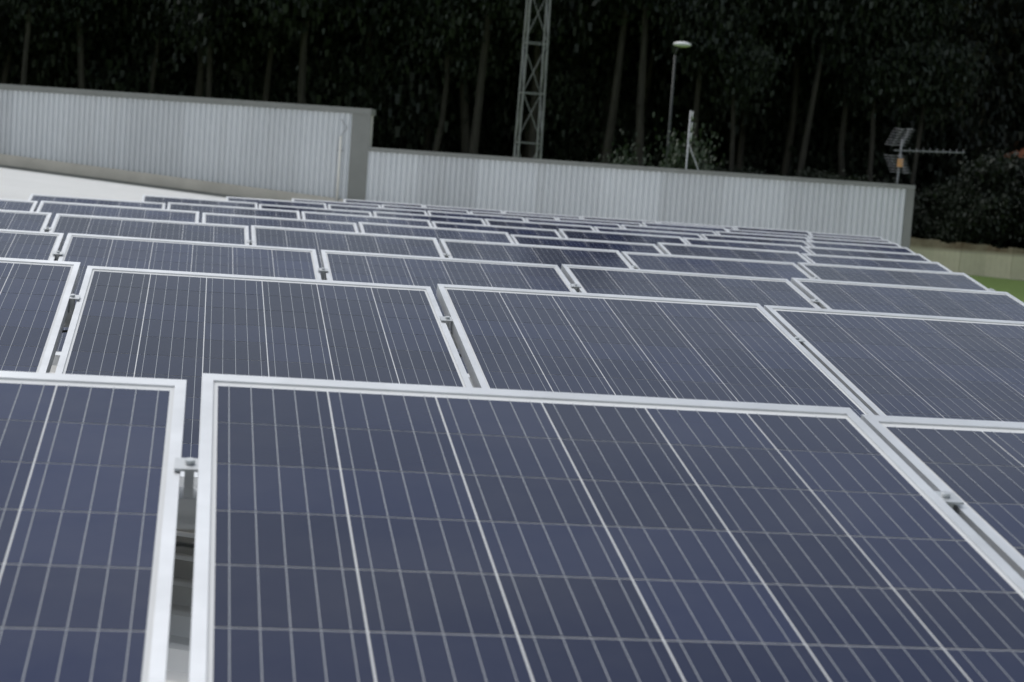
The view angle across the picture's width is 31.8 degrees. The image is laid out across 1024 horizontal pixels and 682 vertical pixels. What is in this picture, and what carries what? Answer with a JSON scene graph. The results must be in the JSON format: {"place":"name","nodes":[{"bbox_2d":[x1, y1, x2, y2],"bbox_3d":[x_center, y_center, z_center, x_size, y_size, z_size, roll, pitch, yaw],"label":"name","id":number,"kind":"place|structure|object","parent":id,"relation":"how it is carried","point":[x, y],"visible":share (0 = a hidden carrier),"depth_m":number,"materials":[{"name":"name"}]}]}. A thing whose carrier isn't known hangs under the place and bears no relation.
{"place":"outdoors","nodes":[
{"label":"outdoors","id":0,"kind":"place"},
{"bbox_2d":[938,260,1023,302],"bbox_3d":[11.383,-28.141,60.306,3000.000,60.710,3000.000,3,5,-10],"label":"terrain","id":1,"kind":"structure","parent":0,"point":[1014,288],"depth_m":83.11,"materials":[{"name":"green plant"}]},
{"bbox_2d":[0,0,48,64],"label":"eucalypt tree","id":2,"kind":"object","parent":1,"relation":"on","point":[3,36],"visible":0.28,"depth_m":99.88,"materials":[{"name":"green plant"}]},
{"bbox_2d":[0,2,65,83],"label":"eucalypt tree","id":3,"kind":"object","parent":1,"relation":"on","point":[8,55],"visible":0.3,"depth_m":100.30,"materials":[{"name":"green plant"}]},
{"bbox_2d":[2,33,65,86],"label":"eucalypt tree","id":4,"kind":"object","parent":1,"relation":"on","point":[21,53],"depth_m":103.66,"materials":[{"name":"green plant"}]},
{"bbox_2d":[0,0,119,84],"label":"eucalypt tree","id":5,"kind":"object","parent":1,"relation":"on","point":[30,8],"visible":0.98,"depth_m":96.92,"materials":[{"name":"green plant"}]},
{"bbox_2d":[16,0,151,75],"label":"eucalypt tree","id":6,"kind":"object","parent":1,"relation":"on","point":[114,32],"visible":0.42,"depth_m":101.04,"materials":[{"name":"green plant"}]},
{"bbox_2d":[0,17,178,87],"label":"eucalypt tree","id":7,"kind":"object","parent":1,"relation":"on","point":[36,74],"visible":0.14,"depth_m":102.23,"materials":[{"name":"green plant"}]},
{"bbox_2d":[0,3,192,95],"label":"eucalypt tree","id":8,"kind":"object","parent":1,"relation":"on","point":[111,78],"visible":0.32,"depth_m":101.13,"materials":[{"name":"green plant"}]},
{"bbox_2d":[41,0,154,88],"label":"eucalypt tree","id":9,"kind":"object","parent":1,"relation":"on","point":[81,68],"visible":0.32,"depth_m":98.80,"materials":[{"name":"green plant"}]},
{"bbox_2d":[53,5,205,96],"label":"eucalypt tree","id":10,"kind":"object","parent":1,"relation":"on","point":[137,58],"visible":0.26,"depth_m":101.51,"materials":[{"name":"green plant"}]},
{"bbox_2d":[50,41,216,78],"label":"eucalypt tree","id":11,"kind":"object","parent":1,"relation":"on","point":[119,57],"visible":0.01,"depth_m":104.71,"materials":[{"name":"green plant"}]},
{"bbox_2d":[89,0,196,93],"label":"eucalypt tree","id":12,"kind":"object","parent":1,"relation":"on","point":[137,6],"visible":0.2,"depth_m":99.67,"materials":[{"name":"green plant"}]},
{"bbox_2d":[106,0,291,97],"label":"eucalypt tree","id":13,"kind":"object","parent":1,"relation":"on","point":[204,19],"visible":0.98,"depth_m":95.84,"materials":[{"name":"green plant"}]},
{"bbox_2d":[195,24,224,96],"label":"eucalypt tree","id":14,"kind":"object","parent":1,"relation":"on","point":[199,88],"visible":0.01,"depth_m":100.52,"materials":[{"name":"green plant"}]},
{"bbox_2d":[142,39,280,97],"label":"eucalypt tree","id":15,"kind":"object","parent":1,"relation":"on","point":[194,81],"visible":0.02,"depth_m":102.79,"materials":[{"name":"green plant"}]},
{"bbox_2d":[156,38,279,98],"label":"eucalypt tree","id":16,"kind":"object","parent":1,"relation":"on","point":[191,76],"visible":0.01,"depth_m":103.18,"materials":[{"name":"green plant"}]},
{"bbox_2d":[169,35,324,104],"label":"eucalypt tree","id":17,"kind":"object","parent":1,"relation":"on","point":[240,87],"visible":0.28,"depth_m":101.43,"materials":[{"name":"green plant"}]},
{"bbox_2d":[182,30,315,103],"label":"eucalypt tree","id":18,"kind":"object","parent":1,"relation":"on","point":[230,62],"visible":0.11,"depth_m":102.55,"materials":[{"name":"green plant"}]},
{"bbox_2d":[214,4,295,92],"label":"eucalypt tree","id":19,"kind":"object","parent":1,"relation":"on","point":[244,51],"visible":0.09,"depth_m":100.76,"materials":[{"name":"green plant"}]},
{"bbox_2d":[266,35,308,69],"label":"eucalypt tree","id":20,"kind":"object","parent":1,"relation":"on","point":[287,53],"depth_m":101.69,"materials":[{"name":"green plant"}]},
{"bbox_2d":[215,0,365,101],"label":"eucalypt tree","id":21,"kind":"object","parent":1,"relation":"on","point":[274,39],"visible":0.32,"depth_m":98.31,"materials":[{"name":"green plant"}]},
{"bbox_2d":[216,5,380,103],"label":"eucalypt tree","id":22,"kind":"object","parent":1,"relation":"on","point":[353,40],"visible":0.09,"depth_m":101.85,"materials":[{"name":"green plant"}]},
{"bbox_2d":[223,0,428,103],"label":"eucalypt tree","id":23,"kind":"object","parent":1,"relation":"on","point":[318,6],"visible":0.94,"depth_m":96.22,"materials":[{"name":"green plant"}]},
{"bbox_2d":[263,16,456,148],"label":"eucalypt tree","id":24,"kind":"object","parent":1,"relation":"on","point":[353,80],"visible":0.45,"depth_m":99.91,"materials":[{"name":"green plant"}]},
{"bbox_2d":[262,8,473,148],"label":"eucalypt tree","id":25,"kind":"object","parent":1,"relation":"on","point":[311,89],"visible":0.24,"depth_m":101.28,"materials":[{"name":"green plant"}]},
{"bbox_2d":[389,3,454,150],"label":"eucalypt tree","id":26,"kind":"object","parent":1,"relation":"on","point":[427,129],"visible":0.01,"depth_m":102.40,"materials":[{"name":"green plant"}]},
{"bbox_2d":[317,6,530,155],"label":"eucalypt tree","id":27,"kind":"object","parent":1,"relation":"on","point":[393,129],"visible":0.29,"depth_m":101.01,"materials":[{"name":"green plant"}]},
{"bbox_2d":[339,0,533,151],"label":"eucalypt tree","id":28,"kind":"object","parent":1,"relation":"on","point":[464,46],"visible":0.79,"depth_m":98.20,"materials":[{"name":"green plant"}]},
{"bbox_2d":[0,84,915,248],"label":"parapet wall","id":29,"kind":"structure","parent":1,"relation":"on","point":[361,147],"depth_m":31.02,"materials":[{"name":"grey metal"}]},
{"bbox_2d":[0,89,351,198],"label":"wall cladding","id":30,"kind":"structure","parent":29,"relation":"attached to","point":[290,150],"depth_m":31.43,"materials":[{"name":"grey metal"}]},
{"bbox_2d":[334,119,346,201],"bbox_3d":[-2.959,-3.043,31.087,0.156,1.598,0.042,5,5,7],"label":"pipe","id":31,"kind":"object","parent":29,"relation":"attached to","point":[338,171],"depth_m":31.07,"materials":[{"name":"grey metal"}]},
{"bbox_2d":[365,151,905,245],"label":"wall cladding","id":32,"kind":"structure","parent":29,"relation":"attached to","point":[554,189],"depth_m":30.54,"materials":[{"name":"grey metal"}]},
{"bbox_2d":[685,110,697,168],"bbox_3d":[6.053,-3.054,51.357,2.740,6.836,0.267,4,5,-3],"label":"post","id":33,"kind":"object","parent":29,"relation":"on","point":[690,135],"visible":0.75,"depth_m":51.05,"materials":[{"name":"white metal"}]},
{"bbox_2d":[885,128,964,183],"bbox_3d":[6.887,-2.772,30.213,1.416,1.542,0.561,3,5,-10],"label":"tv antenna","id":34,"kind":"object","parent":29,"relation":"attached to","point":[899,161],"visible":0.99,"depth_m":30.11,"materials":[{"name":"silver metal"}]},
{"bbox_2d":[459,68,469,153],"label":"eucalypt tree","id":35,"kind":"object","parent":1,"relation":"on","point":[465,127],"visible":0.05,"depth_m":100.55,"materials":[{"name":"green plant"}]},
{"bbox_2d":[400,37,553,155],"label":"eucalypt tree","id":36,"kind":"object","parent":1,"relation":"on","point":[483,147],"visible":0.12,"depth_m":104.58,"materials":[{"name":"green plant"}]},
{"bbox_2d":[445,137,512,156],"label":"eucalypt tree","id":37,"kind":"object","parent":1,"relation":"on","point":[494,153],"depth_m":109.84,"materials":[{"name":"green plant"}]},
{"bbox_2d":[432,0,587,154],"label":"eucalypt tree","id":38,"kind":"object","parent":1,"relation":"on","point":[511,9],"visible":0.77,"depth_m":95.62,"materials":[{"name":"green plant"}]},
{"bbox_2d":[472,6,584,158],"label":"eucalypt tree","id":39,"kind":"object","parent":1,"relation":"on","point":[500,107],"visible":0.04,"depth_m":103.72,"materials":[{"name":"green plant"}]},
{"bbox_2d":[513,0,550,158],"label":"lattice tower","id":40,"kind":"structure","parent":1,"relation":"on","point":[523,63],"depth_m":61.64,"materials":[{"name":"metal"}]},
{"bbox_2d":[442,44,623,162],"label":"eucalypt tree","id":41,"kind":"object","parent":1,"relation":"on","point":[511,97],"visible":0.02,"depth_m":104.91,"materials":[{"name":"green plant"}]},
{"bbox_2d":[493,3,573,157],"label":"eucalypt tree","id":42,"kind":"object","parent":1,"relation":"on","point":[526,133],"visible":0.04,"depth_m":103.24,"materials":[{"name":"green plant"}]},
{"bbox_2d":[419,0,652,158],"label":"eucalypt tree","id":43,"kind":"object","parent":1,"relation":"on","point":[534,113],"visible":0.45,"depth_m":96.54,"materials":[{"name":"green plant"}]},
{"bbox_2d":[508,4,674,163],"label":"eucalypt tree","id":44,"kind":"object","parent":1,"relation":"on","point":[568,78],"visible":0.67,"depth_m":101.05,"materials":[{"name":"green plant"}]},
{"bbox_2d":[548,0,648,165],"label":"eucalypt tree","id":45,"kind":"object","parent":1,"relation":"on","point":[640,100],"visible":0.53,"depth_m":95.94,"materials":[{"name":"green plant"}]},
{"bbox_2d":[597,16,618,162],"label":"eucalypt tree","id":46,"kind":"object","parent":1,"relation":"on","point":[606,102],"visible":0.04,"depth_m":102.80,"materials":[{"name":"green plant"}]},
{"bbox_2d":[544,0,672,163],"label":"eucalypt tree","id":47,"kind":"object","parent":1,"relation":"on","point":[623,11],"visible":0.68,"depth_m":96.78,"materials":[{"name":"green plant"}]},
{"bbox_2d":[546,42,680,163],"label":"eucalypt tree","id":48,"kind":"object","parent":1,"relation":"on","point":[614,148],"visible":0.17,"depth_m":103.63,"materials":[{"name":"green plant"}]},
{"bbox_2d":[596,129,663,166],"bbox_3d":[3.945,-3.701,58.123,3.881,6.093,4.547,2,5,-25],"label":"bush","id":49,"kind":"object","parent":1,"relation":"on","point":[624,161],"visible":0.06,"depth_m":57.80,"materials":[{"name":"green plant"}]},
{"bbox_2d":[554,10,711,168],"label":"eucalypt tree","id":50,"kind":"object","parent":1,"relation":"on","point":[654,94],"visible":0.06,"depth_m":104.24,"materials":[{"name":"green plant"}]},
{"bbox_2d":[616,2,666,162],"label":"eucalypt tree","id":51,"kind":"object","parent":1,"relation":"on","point":[650,67],"visible":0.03,"depth_m":102.86,"materials":[{"name":"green plant"}]},
{"bbox_2d":[618,62,728,169],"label":"bush","id":52,"kind":"object","parent":1,"relation":"on","point":[664,157],"visible":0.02,"depth_m":106.13,"materials":[{"name":"green plant"}]},
{"bbox_2d":[665,42,690,167],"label":"street light","id":53,"kind":"object","parent":1,"relation":"on","point":[682,44],"visible":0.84,"depth_m":69.07,"materials":[{"name":"grey paint"}]},
{"bbox_2d":[638,49,719,165],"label":"eucalypt tree","id":54,"kind":"object","parent":1,"relation":"on","point":[664,57],"depth_m":109.17,"materials":[{"name":"green plant"}]},
{"bbox_2d":[644,112,718,170],"bbox_3d":[5.148,-3.272,52.886,4.352,6.832,5.099,7,6,34],"label":"bush","id":55,"kind":"object","parent":1,"relation":"on","point":[681,154],"visible":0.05,"depth_m":52.89,"materials":[{"name":"green plant"}]},
{"bbox_2d":[656,128,724,170],"bbox_3d":[5.704,-3.174,54.431,3.924,6.483,3.906,3,5,-11],"label":"bush","id":56,"kind":"object","parent":1,"relation":"on","point":[704,163],"visible":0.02,"depth_m":54.05,"materials":[{"name":"green plant"}]},
{"bbox_2d":[595,0,796,166],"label":"eucalypt tree","id":57,"kind":"object","parent":1,"relation":"on","point":[705,116],"visible":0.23,"depth_m":102.61,"materials":[{"name":"green plant"}]},
{"bbox_2d":[679,154,715,170],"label":"hedge tree","id":58,"kind":"object","parent":1,"relation":"on","point":[705,162],"depth_m":91.43,"materials":[{"name":"green plant"}]},
{"bbox_2d":[626,6,778,152],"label":"eucalypt tree","id":59,"kind":"object","parent":1,"relation":"on","point":[667,58],"visible":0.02,"depth_m":102.82,"materials":[{"name":"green plant"}]},
{"bbox_2d":[638,0,775,156],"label":"eucalypt tree","id":60,"kind":"object","parent":1,"relation":"on","point":[694,23],"visible":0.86,"depth_m":94.55,"materials":[{"name":"green plant"}]},
{"bbox_2d":[710,162,754,173],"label":"hedge tree","id":61,"kind":"object","parent":1,"relation":"on","point":[722,170],"visible":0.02,"depth_m":92.70,"materials":[{"name":"green plant"}]},
{"bbox_2d":[686,0,793,171],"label":"eucalypt tree","id":62,"kind":"object","parent":1,"relation":"on","point":[750,61],"visible":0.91,"depth_m":95.14,"materials":[{"name":"green plant"}]},
{"bbox_2d":[706,65,794,174],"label":"bush","id":63,"kind":"object","parent":1,"relation":"on","point":[725,148],"visible":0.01,"depth_m":107.69,"materials":[{"name":"green plant"}]},
{"bbox_2d":[735,166,766,174],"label":"hedge tree","id":64,"kind":"object","parent":1,"relation":"on","point":[755,172],"visible":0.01,"depth_m":92.49,"materials":[{"name":"green plant"}]},
{"bbox_2d":[711,137,794,172],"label":"bush","id":65,"kind":"object","parent":1,"relation":"on","point":[725,144],"depth_m":107.55,"materials":[{"name":"green plant"}]},
{"bbox_2d":[706,21,833,176],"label":"eucalypt tree","id":66,"kind":"object","parent":1,"relation":"on","point":[767,156],"visible":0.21,"depth_m":103.63,"materials":[{"name":"green plant"}]},
{"bbox_2d":[736,3,810,172],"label":"eucalypt tree","id":67,"kind":"object","parent":1,"relation":"on","point":[740,153],"visible":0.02,"depth_m":102.15,"materials":[{"name":"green plant"}]},
{"bbox_2d":[758,6,815,175],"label":"eucalypt tree","id":68,"kind":"object","parent":1,"relation":"on","point":[786,160],"visible":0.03,"depth_m":101.61,"materials":[{"name":"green plant"}]},
{"bbox_2d":[748,37,857,180],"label":"eucalypt tree","id":69,"kind":"object","parent":1,"relation":"on","point":[815,159],"visible":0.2,"depth_m":103.85,"materials":[{"name":"green plant"}]},
{"bbox_2d":[792,166,835,178],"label":"hedge tree","id":70,"kind":"object","parent":1,"relation":"on","point":[817,174],"visible":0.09,"depth_m":92.29,"materials":[{"name":"green plant"}]},
{"bbox_2d":[750,0,910,176],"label":"eucalypt tree","id":71,"kind":"object","parent":1,"relation":"on","point":[800,12],"visible":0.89,"depth_m":97.32,"materials":[{"name":"green plant"}]},
{"bbox_2d":[805,169,874,181],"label":"hedge tree","id":72,"kind":"object","parent":1,"relation":"on","point":[839,178],"visible":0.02,"depth_m":91.08,"materials":[{"name":"green plant"}]},
{"bbox_2d":[792,57,906,175],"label":"eucalypt tree","id":73,"kind":"object","parent":1,"relation":"on","point":[830,118],"visible":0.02,"depth_m":103.92,"materials":[{"name":"green plant"}]},
{"bbox_2d":[777,0,935,178],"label":"eucalypt tree","id":74,"kind":"object","parent":1,"relation":"on","point":[842,132],"visible":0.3,"depth_m":98.88,"materials":[{"name":"green plant"}]},
{"bbox_2d":[815,69,916,180],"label":"eucalypt tree","id":75,"kind":"object","parent":1,"relation":"on","point":[876,171],"visible":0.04,"depth_m":103.48,"materials":[{"name":"green plant"}]},
{"bbox_2d":[802,27,943,190],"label":"eucalypt tree","id":76,"kind":"object","parent":1,"relation":"on","point":[854,162],"visible":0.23,"depth_m":102.77,"materials":[{"name":"green plant"}]},
{"bbox_2d":[804,0,982,180],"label":"eucalypt tree","id":77,"kind":"object","parent":1,"relation":"on","point":[854,87],"visible":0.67,"depth_m":97.30,"materials":[{"name":"green plant"}]},
{"bbox_2d":[773,0,1021,173],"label":"eucalypt tree","id":78,"kind":"object","parent":1,"relation":"on","point":[988,59],"visible":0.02,"depth_m":106.40,"materials":[{"name":"green plant"}]},
{"bbox_2d":[873,175,934,237],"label":"hedge tree","id":79,"kind":"object","parent":1,"relation":"on","point":[914,209],"visible":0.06,"depth_m":91.06,"materials":[{"name":"green plant"}]},
{"bbox_2d":[829,22,995,185],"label":"eucalypt tree","id":80,"kind":"object","parent":1,"relation":"on","point":[891,169],"visible":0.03,"depth_m":104.84,"materials":[{"name":"green plant"}]},
{"bbox_2d":[849,0,989,184],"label":"eucalypt tree","id":81,"kind":"object","parent":1,"relation":"on","point":[962,79],"visible":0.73,"depth_m":97.42,"materials":[{"name":"green plant"}]},
{"bbox_2d":[815,0,1023,214],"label":"eucalypt tree","id":82,"kind":"object","parent":1,"relation":"on","point":[958,142],"visible":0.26,"depth_m":103.64,"materials":[{"name":"green plant"}]},
{"bbox_2d":[911,186,944,239],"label":"hedge tree","id":83,"kind":"object","parent":1,"relation":"on","point":[924,210],"visible":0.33,"depth_m":91.54,"materials":[{"name":"green plant"}]},
{"bbox_2d":[900,0,1014,201],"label":"eucalypt tree","id":84,"kind":"object","parent":1,"relation":"on","point":[925,170],"depth_m":112.87,"materials":[{"name":"green plant"}]},
{"bbox_2d":[920,179,995,260],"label":"hedge tree","id":85,"kind":"object","parent":1,"relation":"on","point":[955,201],"visible":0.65,"depth_m":89.94,"materials":[{"name":"green plant"}]},
{"bbox_2d":[900,2,1023,181],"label":"eucalypt tree","id":86,"kind":"object","parent":1,"relation":"on","point":[1001,84],"visible":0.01,"depth_m":108.94,"materials":[{"name":"green plant"}]},
{"bbox_2d":[903,0,1023,213],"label":"eucalypt tree","id":87,"kind":"object","parent":1,"relation":"on","point":[998,15],"visible":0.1,"depth_m":107.58,"materials":[{"name":"green plant"}]},
{"bbox_2d":[910,237,1023,279],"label":"concrete fence","id":88,"kind":"object","parent":1,"relation":"on","point":[972,259],"visible":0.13,"depth_m":88.11,"materials":[{"name":"beige concrete"}]},
{"bbox_2d":[914,141,1023,261],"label":"hedge tree","id":89,"kind":"object","parent":1,"relation":"on","point":[992,168],"visible":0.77,"depth_m":89.57,"materials":[{"name":"green plant"}]},
{"bbox_2d":[923,0,1023,210],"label":"eucalypt tree","id":90,"kind":"object","parent":1,"relation":"on","point":[1020,127],"depth_m":113.07,"materials":[{"name":"green plant"}]},
{"bbox_2d":[969,148,1023,255],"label":"hedge tree","id":91,"kind":"object","parent":1,"relation":"on","point":[1014,196],"visible":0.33,"depth_m":90.14,"materials":[{"name":"green plant"}]},
{"bbox_2d":[1000,159,1023,248],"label":"hedge tree","id":92,"kind":"object","parent":1,"relation":"on","point":[1019,239],"visible":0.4,"depth_m":89.88,"materials":[{"name":"green plant"}]},
{"bbox_2d":[1001,148,1023,263],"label":"bush","id":93,"kind":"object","parent":1,"relation":"on","point":[1021,152],"depth_m":102.60,"materials":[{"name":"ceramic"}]},
{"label":"building walls","id":94,"kind":"object","parent":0,"visible":0},
{"bbox_2d":[0,154,342,681],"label":"roof sheet","id":95,"kind":"object","parent":94,"relation":"on","point":[23,178],"visible":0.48,"depth_m":28.74,"materials":[{"name":"white metal"}]},
{"bbox_2d":[0,194,1023,681],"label":"solar panels","id":96,"kind":"object","parent":95,"relation":"on","point":[354,440],"visible":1,"depth_m":2.47,"materials":[{"name":"glass"}]}
]}

